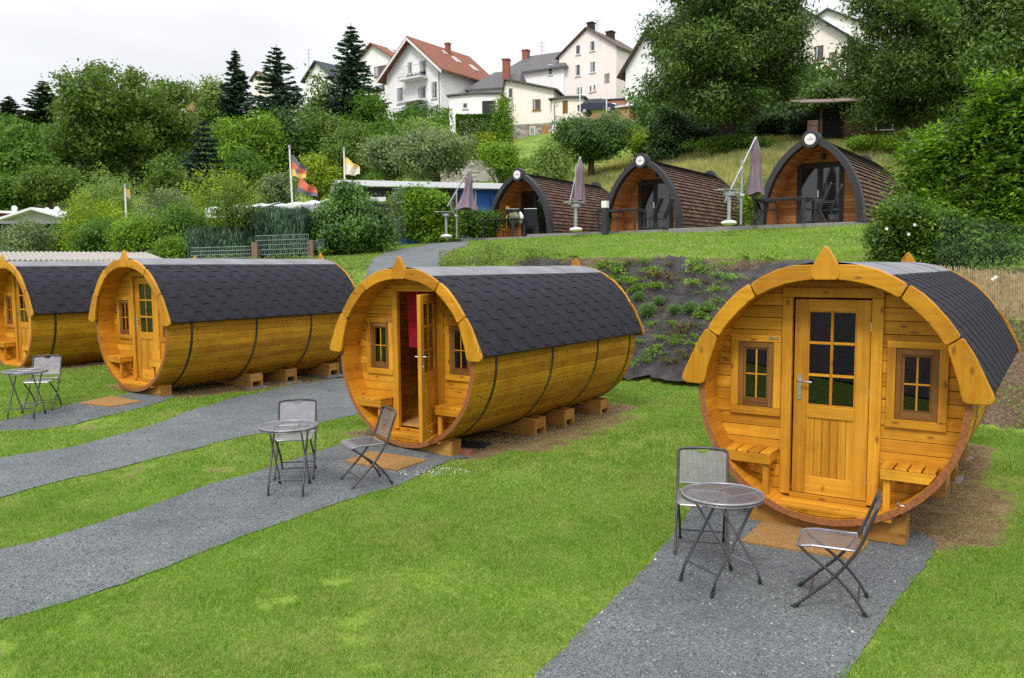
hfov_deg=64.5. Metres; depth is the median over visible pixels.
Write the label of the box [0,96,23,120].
spruce tree
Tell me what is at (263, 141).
broadleaf tree
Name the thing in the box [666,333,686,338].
leafy weed
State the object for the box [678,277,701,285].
leafy weed
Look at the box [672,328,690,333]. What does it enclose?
leafy weed
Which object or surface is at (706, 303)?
lavender clump
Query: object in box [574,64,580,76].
window
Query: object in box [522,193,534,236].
door
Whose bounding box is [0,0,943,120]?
sky
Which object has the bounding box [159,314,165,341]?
window
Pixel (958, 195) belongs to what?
leafy shrub
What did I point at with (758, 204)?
sling chair
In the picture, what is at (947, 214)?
hedge
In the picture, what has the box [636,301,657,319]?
lavender clump
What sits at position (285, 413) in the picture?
folding chair
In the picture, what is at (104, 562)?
gravel path
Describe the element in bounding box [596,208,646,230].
garden table
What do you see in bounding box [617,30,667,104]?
white house
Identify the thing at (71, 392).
lawn grass
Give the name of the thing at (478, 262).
ground cover
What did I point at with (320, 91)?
broadleaf tree
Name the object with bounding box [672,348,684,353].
leafy weed
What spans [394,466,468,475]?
pale stones
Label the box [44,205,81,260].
shrub
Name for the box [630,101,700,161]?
yew tree
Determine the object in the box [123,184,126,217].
flagpole
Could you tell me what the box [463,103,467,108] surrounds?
window
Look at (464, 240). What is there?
paved platform
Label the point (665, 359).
leafy weed
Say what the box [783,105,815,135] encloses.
shrub
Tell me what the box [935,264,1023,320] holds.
reed fence
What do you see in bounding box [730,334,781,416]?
window
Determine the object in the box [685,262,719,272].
leafy weed
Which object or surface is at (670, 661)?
gravel path
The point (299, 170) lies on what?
flag
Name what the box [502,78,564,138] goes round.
cream house
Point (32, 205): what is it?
fruit tree
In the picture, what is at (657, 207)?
sling chair
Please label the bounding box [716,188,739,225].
table
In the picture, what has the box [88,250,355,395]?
barrel cabin
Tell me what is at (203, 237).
conifer hedge
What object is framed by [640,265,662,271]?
leafy weed
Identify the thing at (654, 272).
leafy weed
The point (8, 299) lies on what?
window
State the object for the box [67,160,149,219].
shrub
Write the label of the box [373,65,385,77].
window
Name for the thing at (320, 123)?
fruit tree
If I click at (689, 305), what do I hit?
lavender clump
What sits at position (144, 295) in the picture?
door
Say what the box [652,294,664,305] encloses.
lavender clump
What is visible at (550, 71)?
window
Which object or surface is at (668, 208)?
sling chair
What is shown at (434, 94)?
window
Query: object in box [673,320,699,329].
leafy weed
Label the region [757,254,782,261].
leafy weed
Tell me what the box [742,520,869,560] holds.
doormat
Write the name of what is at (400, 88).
window
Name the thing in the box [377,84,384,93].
window
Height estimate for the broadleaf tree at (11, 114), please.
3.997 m
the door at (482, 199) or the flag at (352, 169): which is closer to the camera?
the flag at (352, 169)
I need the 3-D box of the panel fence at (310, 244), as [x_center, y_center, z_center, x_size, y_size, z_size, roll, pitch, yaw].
[-7.465,-2.472,23.938,3.795,1.240,0.492,-2,5,-15]
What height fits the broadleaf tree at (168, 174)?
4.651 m
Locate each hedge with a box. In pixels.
[181,225,250,258]
[239,203,317,258]
[455,113,498,138]
[473,131,495,146]
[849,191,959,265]
[899,202,1023,271]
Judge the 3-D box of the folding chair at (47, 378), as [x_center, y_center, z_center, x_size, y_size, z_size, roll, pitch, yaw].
[-7.279,0.673,12.588,0.438,0.812,0.546,-1,5,-10]
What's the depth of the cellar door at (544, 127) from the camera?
86.59 m
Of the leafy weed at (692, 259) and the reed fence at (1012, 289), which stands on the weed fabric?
the leafy weed at (692, 259)
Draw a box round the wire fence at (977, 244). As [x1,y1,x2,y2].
[936,217,1023,272]
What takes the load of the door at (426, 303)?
in the barrel cabin at (440, 360)
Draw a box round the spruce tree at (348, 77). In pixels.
[312,22,391,125]
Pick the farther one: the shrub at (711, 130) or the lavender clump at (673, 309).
the shrub at (711, 130)
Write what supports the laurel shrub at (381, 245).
on the ground at (1014, 378)
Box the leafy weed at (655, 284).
[649,282,668,289]
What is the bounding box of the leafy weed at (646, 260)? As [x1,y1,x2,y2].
[634,254,652,263]
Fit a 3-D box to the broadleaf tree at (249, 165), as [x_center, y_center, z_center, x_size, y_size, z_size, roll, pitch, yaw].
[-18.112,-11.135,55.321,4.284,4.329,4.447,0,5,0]
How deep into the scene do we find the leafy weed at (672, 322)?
16.71 m
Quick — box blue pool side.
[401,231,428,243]
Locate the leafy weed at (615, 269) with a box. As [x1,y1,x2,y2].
[599,264,624,273]
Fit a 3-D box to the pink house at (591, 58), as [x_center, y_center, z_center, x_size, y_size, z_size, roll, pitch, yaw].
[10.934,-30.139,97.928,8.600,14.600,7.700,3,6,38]
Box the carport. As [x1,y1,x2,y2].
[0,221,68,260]
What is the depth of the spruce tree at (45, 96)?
92.26 m
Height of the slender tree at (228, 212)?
3.028 m
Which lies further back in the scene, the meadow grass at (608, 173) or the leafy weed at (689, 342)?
the meadow grass at (608, 173)
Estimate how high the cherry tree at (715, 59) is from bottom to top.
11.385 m
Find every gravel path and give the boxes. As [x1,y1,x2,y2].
[0,378,357,496]
[0,392,175,431]
[0,436,468,619]
[534,494,936,677]
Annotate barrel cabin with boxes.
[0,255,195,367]
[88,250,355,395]
[330,256,644,455]
[682,246,1020,545]
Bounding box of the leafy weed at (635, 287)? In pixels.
[630,284,643,290]
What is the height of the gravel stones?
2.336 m
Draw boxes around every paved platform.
[434,237,526,242]
[527,230,667,237]
[668,222,866,232]
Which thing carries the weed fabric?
on the ground at (1014, 378)
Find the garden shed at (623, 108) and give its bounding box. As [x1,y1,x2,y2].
[615,104,653,128]
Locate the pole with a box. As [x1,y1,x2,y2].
[579,83,580,116]
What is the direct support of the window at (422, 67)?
in the balcony house at (417, 70)
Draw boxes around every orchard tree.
[349,132,411,180]
[386,121,483,181]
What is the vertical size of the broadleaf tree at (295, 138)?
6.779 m
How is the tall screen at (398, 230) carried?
on the ground at (1014, 378)
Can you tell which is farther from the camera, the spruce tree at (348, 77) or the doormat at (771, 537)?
the spruce tree at (348, 77)
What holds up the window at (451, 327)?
in the barrel cabin at (440, 360)
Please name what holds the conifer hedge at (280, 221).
on the ground at (1014, 378)
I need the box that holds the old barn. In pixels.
[789,97,920,140]
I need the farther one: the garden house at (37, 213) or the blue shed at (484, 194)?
the garden house at (37, 213)
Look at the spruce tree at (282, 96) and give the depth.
82.49 m
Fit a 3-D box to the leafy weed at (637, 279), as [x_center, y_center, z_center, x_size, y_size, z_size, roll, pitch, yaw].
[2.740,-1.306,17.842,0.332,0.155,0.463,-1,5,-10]
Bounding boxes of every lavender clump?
[630,291,644,301]
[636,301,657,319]
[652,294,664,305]
[667,302,682,315]
[679,300,697,314]
[696,300,716,313]
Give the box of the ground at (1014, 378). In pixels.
[0,132,1023,677]
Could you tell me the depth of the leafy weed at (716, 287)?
16.71 m
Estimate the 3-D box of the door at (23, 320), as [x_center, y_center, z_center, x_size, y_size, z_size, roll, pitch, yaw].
[-10.240,-0.418,17.085,0.670,1.770,0.166,3,6,37]
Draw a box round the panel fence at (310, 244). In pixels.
[191,234,323,258]
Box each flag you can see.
[126,189,129,198]
[291,154,306,178]
[297,178,317,196]
[345,157,359,175]
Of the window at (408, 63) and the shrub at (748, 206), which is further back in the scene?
the window at (408, 63)
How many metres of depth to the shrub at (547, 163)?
42.12 m
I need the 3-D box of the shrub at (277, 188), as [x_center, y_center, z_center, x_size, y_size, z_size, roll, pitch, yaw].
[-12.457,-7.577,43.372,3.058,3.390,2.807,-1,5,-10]
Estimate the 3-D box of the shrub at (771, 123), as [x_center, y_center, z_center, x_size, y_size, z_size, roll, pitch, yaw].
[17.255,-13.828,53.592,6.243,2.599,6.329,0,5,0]
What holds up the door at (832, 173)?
in the camping pod at (812, 164)
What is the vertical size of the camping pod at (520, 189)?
2.918 m
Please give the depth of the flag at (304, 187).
29.18 m
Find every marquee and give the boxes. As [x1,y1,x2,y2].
[205,202,281,216]
[268,199,331,213]
[365,197,396,203]
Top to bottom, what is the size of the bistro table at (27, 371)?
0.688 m
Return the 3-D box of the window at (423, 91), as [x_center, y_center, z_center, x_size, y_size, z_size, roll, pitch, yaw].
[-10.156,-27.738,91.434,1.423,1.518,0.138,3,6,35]
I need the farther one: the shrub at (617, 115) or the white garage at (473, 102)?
the white garage at (473, 102)
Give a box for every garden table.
[482,218,525,237]
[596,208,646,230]
[753,196,814,224]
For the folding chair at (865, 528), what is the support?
on the gravel path at (670, 661)
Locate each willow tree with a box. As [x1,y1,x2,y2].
[187,73,228,125]
[317,116,381,179]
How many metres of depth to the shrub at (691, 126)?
50.76 m
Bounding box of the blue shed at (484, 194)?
[331,180,502,241]
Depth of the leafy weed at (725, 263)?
17.20 m
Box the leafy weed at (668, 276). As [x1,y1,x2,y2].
[660,272,681,281]
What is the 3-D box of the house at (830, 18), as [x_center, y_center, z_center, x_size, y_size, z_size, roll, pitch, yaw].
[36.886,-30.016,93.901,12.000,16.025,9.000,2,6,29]
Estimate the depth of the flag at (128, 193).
30.69 m
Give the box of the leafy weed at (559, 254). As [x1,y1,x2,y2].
[552,250,569,256]
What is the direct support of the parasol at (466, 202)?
on the paved platform at (464, 240)
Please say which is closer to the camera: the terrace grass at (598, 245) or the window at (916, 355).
the window at (916, 355)
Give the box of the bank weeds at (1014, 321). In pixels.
[919,253,1023,430]
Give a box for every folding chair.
[23,355,61,409]
[273,398,316,479]
[340,405,396,488]
[673,446,728,556]
[791,489,881,617]
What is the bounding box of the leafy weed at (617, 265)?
[612,263,623,269]
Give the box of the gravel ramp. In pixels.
[365,241,469,278]
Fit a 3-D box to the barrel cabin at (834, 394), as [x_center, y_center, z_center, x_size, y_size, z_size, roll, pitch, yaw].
[3.865,0.323,8.715,2.536,2.547,4.353,3,6,34]
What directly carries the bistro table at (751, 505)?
on the gravel path at (670, 661)
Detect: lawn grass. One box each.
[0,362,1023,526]
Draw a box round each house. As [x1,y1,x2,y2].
[0,207,70,220]
[184,94,203,125]
[249,71,283,116]
[300,60,349,112]
[353,42,395,112]
[375,36,488,130]
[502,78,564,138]
[510,49,568,94]
[555,21,632,98]
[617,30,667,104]
[779,7,854,86]
[817,7,885,49]
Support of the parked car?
on the ground at (1014, 378)
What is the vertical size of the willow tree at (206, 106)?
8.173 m
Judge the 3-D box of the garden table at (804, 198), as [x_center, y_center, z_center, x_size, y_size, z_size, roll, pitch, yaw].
[7.792,-3.648,23.275,1.500,0.730,0.900,3,6,36]
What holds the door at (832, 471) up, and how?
in the barrel cabin at (834, 394)
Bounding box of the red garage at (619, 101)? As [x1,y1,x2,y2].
[589,98,625,119]
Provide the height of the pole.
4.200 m
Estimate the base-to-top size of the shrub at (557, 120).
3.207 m
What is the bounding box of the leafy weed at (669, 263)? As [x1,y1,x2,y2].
[661,260,675,266]
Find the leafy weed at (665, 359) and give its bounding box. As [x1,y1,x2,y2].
[658,356,670,363]
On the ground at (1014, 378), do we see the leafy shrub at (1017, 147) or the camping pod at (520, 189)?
the leafy shrub at (1017, 147)
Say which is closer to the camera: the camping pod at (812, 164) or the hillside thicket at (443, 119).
the camping pod at (812, 164)
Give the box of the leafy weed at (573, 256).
[568,255,579,259]
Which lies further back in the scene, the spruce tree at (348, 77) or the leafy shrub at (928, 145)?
the spruce tree at (348, 77)
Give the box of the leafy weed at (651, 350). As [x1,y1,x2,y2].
[639,346,661,355]
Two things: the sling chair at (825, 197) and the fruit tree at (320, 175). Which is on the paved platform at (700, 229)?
the sling chair at (825, 197)
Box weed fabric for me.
[519,255,814,381]
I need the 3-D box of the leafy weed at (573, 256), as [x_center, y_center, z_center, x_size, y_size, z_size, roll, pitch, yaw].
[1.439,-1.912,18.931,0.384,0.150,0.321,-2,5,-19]
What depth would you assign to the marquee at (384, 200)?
29.89 m
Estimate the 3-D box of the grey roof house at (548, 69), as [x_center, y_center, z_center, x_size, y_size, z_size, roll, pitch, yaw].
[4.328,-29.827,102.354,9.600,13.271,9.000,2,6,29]
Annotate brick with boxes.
[460,448,473,455]
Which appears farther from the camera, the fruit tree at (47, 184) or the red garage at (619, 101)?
the red garage at (619, 101)
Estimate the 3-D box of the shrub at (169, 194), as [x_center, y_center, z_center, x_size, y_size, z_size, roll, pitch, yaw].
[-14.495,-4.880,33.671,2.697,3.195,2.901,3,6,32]
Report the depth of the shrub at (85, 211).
30.44 m
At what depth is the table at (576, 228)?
27.28 m
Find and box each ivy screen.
[385,178,466,243]
[451,205,510,238]
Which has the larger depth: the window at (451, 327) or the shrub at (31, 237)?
the shrub at (31, 237)
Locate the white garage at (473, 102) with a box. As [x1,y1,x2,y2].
[446,92,508,134]
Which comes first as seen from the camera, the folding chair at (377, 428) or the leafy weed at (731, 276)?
the folding chair at (377, 428)
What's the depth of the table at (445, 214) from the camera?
30.67 m
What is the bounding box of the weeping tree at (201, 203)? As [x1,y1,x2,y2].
[174,163,268,227]
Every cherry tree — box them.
[632,0,829,148]
[777,72,880,114]
[827,0,1023,137]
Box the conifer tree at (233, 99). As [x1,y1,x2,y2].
[208,48,255,133]
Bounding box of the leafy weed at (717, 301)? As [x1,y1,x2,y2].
[709,296,726,302]
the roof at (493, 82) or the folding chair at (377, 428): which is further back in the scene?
the roof at (493, 82)
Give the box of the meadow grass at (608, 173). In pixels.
[544,129,921,225]
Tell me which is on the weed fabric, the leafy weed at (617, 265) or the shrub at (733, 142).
the leafy weed at (617, 265)
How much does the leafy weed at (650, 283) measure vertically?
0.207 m
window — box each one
[3,293,14,327]
[116,297,131,338]
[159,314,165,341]
[366,317,392,374]
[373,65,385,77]
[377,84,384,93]
[396,87,403,104]
[407,61,412,76]
[418,85,426,98]
[419,60,426,75]
[430,81,437,99]
[444,321,469,381]
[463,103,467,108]
[508,88,513,98]
[532,99,540,110]
[547,64,552,75]
[563,101,567,112]
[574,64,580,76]
[575,44,580,55]
[575,86,582,95]
[589,40,595,51]
[589,61,595,73]
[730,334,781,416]
[815,45,823,60]
[828,52,836,66]
[875,114,893,130]
[885,340,949,432]
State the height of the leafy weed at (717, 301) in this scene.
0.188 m
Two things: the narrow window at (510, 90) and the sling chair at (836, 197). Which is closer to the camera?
the sling chair at (836, 197)
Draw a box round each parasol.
[447,169,477,236]
[569,156,585,204]
[724,137,764,224]
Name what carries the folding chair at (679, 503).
on the gravel path at (670, 661)
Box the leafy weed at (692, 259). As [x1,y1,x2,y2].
[682,255,707,265]
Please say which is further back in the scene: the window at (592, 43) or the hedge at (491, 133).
the window at (592, 43)
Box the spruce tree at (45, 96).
[14,80,64,124]
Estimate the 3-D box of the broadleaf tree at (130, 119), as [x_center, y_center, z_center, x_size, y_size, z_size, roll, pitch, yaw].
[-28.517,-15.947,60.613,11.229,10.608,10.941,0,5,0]
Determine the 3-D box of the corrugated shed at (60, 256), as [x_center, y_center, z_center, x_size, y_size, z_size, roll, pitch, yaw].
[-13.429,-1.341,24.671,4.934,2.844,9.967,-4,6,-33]
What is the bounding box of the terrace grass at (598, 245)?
[268,222,1019,272]
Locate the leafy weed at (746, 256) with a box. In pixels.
[733,251,772,262]
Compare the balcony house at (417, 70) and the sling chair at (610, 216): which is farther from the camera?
the balcony house at (417, 70)
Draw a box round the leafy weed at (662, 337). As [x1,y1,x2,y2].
[649,332,665,339]
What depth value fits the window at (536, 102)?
86.61 m
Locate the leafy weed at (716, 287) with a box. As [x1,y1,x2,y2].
[705,283,730,292]
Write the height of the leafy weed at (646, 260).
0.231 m
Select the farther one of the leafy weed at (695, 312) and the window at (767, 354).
the leafy weed at (695, 312)
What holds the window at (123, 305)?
in the barrel cabin at (164, 326)
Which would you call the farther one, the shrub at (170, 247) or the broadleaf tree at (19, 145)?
the broadleaf tree at (19, 145)
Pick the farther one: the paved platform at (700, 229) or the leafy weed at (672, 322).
the paved platform at (700, 229)
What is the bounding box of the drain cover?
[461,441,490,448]
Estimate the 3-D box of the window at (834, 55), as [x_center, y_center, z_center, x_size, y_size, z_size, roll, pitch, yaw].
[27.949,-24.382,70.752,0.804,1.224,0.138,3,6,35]
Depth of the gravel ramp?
24.11 m
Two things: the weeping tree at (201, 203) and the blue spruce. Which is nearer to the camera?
the weeping tree at (201, 203)
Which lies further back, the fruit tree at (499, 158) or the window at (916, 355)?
the fruit tree at (499, 158)
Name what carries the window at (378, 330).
in the barrel cabin at (440, 360)
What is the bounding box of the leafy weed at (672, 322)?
[663,320,676,325]
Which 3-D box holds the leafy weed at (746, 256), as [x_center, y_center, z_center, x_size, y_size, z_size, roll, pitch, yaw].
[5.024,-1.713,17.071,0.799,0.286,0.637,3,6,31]
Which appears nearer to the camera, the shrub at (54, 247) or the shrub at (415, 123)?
the shrub at (54, 247)
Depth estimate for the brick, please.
10.13 m
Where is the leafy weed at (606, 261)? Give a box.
[593,257,615,266]
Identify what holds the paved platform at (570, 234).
on the ground at (1014, 378)
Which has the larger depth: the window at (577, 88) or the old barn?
the window at (577, 88)
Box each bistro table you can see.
[0,368,48,418]
[258,420,318,495]
[679,482,764,597]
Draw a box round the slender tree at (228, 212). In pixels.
[189,173,269,249]
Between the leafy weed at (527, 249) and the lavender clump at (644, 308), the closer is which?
the lavender clump at (644, 308)
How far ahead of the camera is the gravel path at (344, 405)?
10.93 m
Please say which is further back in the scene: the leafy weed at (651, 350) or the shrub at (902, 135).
the shrub at (902, 135)
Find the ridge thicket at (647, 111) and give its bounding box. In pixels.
[622,46,858,131]
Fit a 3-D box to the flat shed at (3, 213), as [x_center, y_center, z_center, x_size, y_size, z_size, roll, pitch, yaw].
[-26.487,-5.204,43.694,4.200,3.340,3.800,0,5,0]
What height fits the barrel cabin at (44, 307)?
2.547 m
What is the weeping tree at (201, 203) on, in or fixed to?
on the ground at (1014, 378)
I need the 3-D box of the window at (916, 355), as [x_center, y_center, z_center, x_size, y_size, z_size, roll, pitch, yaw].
[3.424,0.390,6.858,0.470,0.745,0.108,3,6,34]
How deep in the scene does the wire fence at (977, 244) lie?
14.02 m
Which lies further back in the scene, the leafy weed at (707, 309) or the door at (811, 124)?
the door at (811, 124)
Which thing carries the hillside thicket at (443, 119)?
on the ground at (1014, 378)
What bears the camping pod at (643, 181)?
on the paved platform at (570, 234)
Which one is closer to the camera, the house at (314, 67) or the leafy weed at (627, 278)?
the leafy weed at (627, 278)
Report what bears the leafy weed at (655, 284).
on the ground at (1014, 378)
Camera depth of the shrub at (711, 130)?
51.33 m
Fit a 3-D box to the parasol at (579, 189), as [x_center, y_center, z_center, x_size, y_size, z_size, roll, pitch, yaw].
[2.263,-4.981,27.891,0.476,2.541,0.454,4,7,40]
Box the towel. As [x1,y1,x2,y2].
[519,212,523,222]
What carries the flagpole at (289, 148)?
on the ground at (1014, 378)
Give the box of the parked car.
[577,98,618,116]
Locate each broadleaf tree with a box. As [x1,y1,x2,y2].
[0,111,16,131]
[0,117,72,210]
[39,55,210,194]
[66,125,103,183]
[133,150,201,211]
[191,106,294,192]
[248,106,313,181]
[295,63,341,117]
[338,85,394,130]
[547,111,639,176]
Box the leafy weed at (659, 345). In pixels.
[650,343,665,351]
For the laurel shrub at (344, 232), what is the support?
on the ground at (1014, 378)
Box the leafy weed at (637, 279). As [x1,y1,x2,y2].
[631,276,645,281]
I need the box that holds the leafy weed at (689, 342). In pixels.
[683,339,696,345]
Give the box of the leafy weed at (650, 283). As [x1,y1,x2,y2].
[645,280,663,288]
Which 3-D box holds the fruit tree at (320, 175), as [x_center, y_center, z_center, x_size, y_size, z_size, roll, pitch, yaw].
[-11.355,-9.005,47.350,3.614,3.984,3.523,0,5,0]
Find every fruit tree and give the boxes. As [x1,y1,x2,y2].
[0,170,38,210]
[4,159,86,209]
[17,200,45,208]
[282,151,348,200]
[290,102,350,153]
[471,139,524,182]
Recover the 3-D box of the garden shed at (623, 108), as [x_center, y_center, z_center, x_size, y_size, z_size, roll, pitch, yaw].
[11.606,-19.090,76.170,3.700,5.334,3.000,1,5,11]
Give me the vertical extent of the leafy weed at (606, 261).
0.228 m
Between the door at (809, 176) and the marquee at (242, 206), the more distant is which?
the marquee at (242, 206)
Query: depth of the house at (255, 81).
118.01 m
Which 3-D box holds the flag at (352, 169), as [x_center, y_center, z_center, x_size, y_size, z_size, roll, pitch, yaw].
[-6.396,-6.923,32.563,0.602,0.732,0.239,0,5,0]
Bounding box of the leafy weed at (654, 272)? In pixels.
[640,268,670,278]
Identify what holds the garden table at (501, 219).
on the paved platform at (464, 240)
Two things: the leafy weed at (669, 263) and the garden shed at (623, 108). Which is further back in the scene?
the garden shed at (623, 108)
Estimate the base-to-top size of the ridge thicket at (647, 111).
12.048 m
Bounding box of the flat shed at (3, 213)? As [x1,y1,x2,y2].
[0,211,16,216]
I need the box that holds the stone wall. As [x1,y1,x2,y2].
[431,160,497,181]
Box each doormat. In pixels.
[80,396,139,406]
[344,451,427,470]
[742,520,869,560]
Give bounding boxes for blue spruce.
[176,122,238,205]
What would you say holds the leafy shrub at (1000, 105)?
on the ground at (1014, 378)
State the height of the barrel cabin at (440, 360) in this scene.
2.547 m
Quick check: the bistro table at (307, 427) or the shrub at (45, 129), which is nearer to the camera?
the bistro table at (307, 427)
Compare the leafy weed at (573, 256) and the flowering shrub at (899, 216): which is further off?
the leafy weed at (573, 256)
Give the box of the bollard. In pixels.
[601,201,608,234]
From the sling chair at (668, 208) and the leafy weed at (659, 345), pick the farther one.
the sling chair at (668, 208)
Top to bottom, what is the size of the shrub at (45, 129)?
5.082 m
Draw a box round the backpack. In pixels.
[508,212,520,224]
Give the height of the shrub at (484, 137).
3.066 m
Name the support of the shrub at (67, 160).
on the ground at (1014, 378)
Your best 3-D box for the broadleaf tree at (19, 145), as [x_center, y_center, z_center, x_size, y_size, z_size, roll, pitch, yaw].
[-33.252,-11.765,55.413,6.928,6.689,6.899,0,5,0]
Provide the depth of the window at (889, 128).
46.88 m
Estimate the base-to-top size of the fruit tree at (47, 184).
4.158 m
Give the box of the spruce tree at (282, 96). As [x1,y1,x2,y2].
[241,44,315,129]
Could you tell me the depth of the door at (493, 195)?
37.04 m
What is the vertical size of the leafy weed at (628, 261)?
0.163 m
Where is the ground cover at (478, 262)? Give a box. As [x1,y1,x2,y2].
[192,241,560,372]
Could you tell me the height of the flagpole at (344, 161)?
3.597 m
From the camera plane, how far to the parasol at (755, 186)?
22.91 m
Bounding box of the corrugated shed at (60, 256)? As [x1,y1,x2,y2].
[0,251,160,260]
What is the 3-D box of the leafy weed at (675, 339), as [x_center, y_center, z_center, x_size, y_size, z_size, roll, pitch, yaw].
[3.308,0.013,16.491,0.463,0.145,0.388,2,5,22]
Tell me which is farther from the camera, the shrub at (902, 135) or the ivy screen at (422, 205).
the shrub at (902, 135)
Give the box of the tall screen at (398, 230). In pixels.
[392,188,405,244]
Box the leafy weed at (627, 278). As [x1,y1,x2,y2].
[618,275,637,280]
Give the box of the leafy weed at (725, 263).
[708,259,737,267]
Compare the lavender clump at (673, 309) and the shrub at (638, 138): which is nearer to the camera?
the lavender clump at (673, 309)
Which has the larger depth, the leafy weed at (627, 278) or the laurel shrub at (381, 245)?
the laurel shrub at (381, 245)
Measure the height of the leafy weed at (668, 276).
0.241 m
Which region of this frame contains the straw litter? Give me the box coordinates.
[72,379,1021,551]
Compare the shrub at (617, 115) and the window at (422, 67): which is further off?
the window at (422, 67)
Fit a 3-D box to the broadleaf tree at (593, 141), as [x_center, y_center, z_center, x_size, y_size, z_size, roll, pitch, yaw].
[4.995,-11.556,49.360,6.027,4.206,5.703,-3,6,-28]
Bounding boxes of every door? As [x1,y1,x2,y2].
[15,277,29,359]
[134,278,157,378]
[414,293,437,442]
[476,193,488,211]
[491,193,496,205]
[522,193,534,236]
[535,193,546,233]
[542,125,547,133]
[639,182,654,229]
[655,181,670,229]
[791,299,871,500]
[798,165,820,223]
[807,120,817,131]
[819,164,841,222]
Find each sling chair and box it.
[503,209,518,236]
[524,208,538,236]
[598,198,624,230]
[638,197,663,229]
[649,197,674,229]
[751,196,777,224]
[801,182,831,223]
[814,184,842,222]
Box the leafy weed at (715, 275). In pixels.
[707,271,726,279]
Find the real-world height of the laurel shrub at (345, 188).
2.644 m
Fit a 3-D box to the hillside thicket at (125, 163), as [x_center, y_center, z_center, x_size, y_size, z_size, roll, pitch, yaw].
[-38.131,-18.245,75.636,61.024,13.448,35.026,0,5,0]
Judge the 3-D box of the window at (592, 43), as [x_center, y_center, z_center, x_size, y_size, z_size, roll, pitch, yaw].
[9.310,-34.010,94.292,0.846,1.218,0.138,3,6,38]
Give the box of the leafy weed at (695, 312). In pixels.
[692,310,707,318]
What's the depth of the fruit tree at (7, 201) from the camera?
48.99 m
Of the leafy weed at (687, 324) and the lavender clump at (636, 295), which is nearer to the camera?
the leafy weed at (687, 324)
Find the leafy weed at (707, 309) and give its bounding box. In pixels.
[693,305,719,312]
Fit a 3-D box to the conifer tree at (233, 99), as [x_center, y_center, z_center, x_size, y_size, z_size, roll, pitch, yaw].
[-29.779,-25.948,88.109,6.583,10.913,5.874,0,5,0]
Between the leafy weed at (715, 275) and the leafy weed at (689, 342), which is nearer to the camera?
the leafy weed at (689, 342)
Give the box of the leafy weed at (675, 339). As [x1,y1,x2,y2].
[663,337,685,342]
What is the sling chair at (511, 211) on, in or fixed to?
on the paved platform at (464, 240)
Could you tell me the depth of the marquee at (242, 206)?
29.66 m
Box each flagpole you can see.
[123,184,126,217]
[288,145,293,208]
[343,147,345,181]
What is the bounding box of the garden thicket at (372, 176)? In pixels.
[352,121,646,182]
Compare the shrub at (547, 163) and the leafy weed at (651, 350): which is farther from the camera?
the shrub at (547, 163)
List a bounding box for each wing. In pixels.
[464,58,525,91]
[548,96,588,132]
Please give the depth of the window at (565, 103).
85.18 m
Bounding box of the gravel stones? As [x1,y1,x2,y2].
[0,381,934,677]
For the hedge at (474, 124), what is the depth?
76.71 m
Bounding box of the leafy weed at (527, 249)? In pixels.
[516,246,543,255]
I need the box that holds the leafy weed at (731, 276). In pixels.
[720,272,749,279]
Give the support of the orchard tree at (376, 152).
on the ground at (1014, 378)
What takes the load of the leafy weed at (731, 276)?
on the weed fabric
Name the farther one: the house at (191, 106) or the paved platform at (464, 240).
the house at (191, 106)
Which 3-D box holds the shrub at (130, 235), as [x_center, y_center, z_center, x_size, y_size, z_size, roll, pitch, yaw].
[-12.657,-3.412,27.672,2.582,2.175,2.849,0,5,0]
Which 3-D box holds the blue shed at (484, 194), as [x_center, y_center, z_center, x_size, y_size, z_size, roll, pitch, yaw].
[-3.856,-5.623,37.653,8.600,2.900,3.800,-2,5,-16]
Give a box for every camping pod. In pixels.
[490,168,608,237]
[607,153,744,230]
[757,130,902,224]
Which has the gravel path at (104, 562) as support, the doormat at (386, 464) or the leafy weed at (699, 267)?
the doormat at (386, 464)
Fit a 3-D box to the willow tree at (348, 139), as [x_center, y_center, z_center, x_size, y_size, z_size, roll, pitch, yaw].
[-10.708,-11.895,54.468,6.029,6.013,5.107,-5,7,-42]
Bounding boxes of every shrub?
[0,213,61,260]
[36,122,76,163]
[39,127,79,167]
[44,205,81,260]
[51,189,127,251]
[57,211,120,260]
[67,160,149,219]
[96,207,175,252]
[131,183,201,222]
[142,231,189,257]
[143,199,217,244]
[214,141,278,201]
[250,165,305,203]
[306,188,399,255]
[326,178,380,216]
[360,207,409,251]
[392,113,466,178]
[468,131,502,159]
[488,93,519,147]
[522,133,577,180]
[548,112,595,128]
[589,105,641,132]
[624,125,660,159]
[641,107,718,145]
[677,132,798,155]
[681,113,769,143]
[732,170,764,225]
[748,104,804,136]
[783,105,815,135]
[841,129,895,155]
[866,117,1003,204]
[880,145,1023,264]
[882,120,948,161]
[910,123,1023,219]
[921,60,1023,188]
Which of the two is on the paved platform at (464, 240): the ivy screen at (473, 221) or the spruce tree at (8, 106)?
the ivy screen at (473, 221)
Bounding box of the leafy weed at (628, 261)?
[618,258,638,263]
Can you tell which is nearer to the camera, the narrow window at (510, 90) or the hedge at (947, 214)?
the hedge at (947, 214)
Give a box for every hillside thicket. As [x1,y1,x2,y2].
[0,102,430,189]
[0,102,453,181]

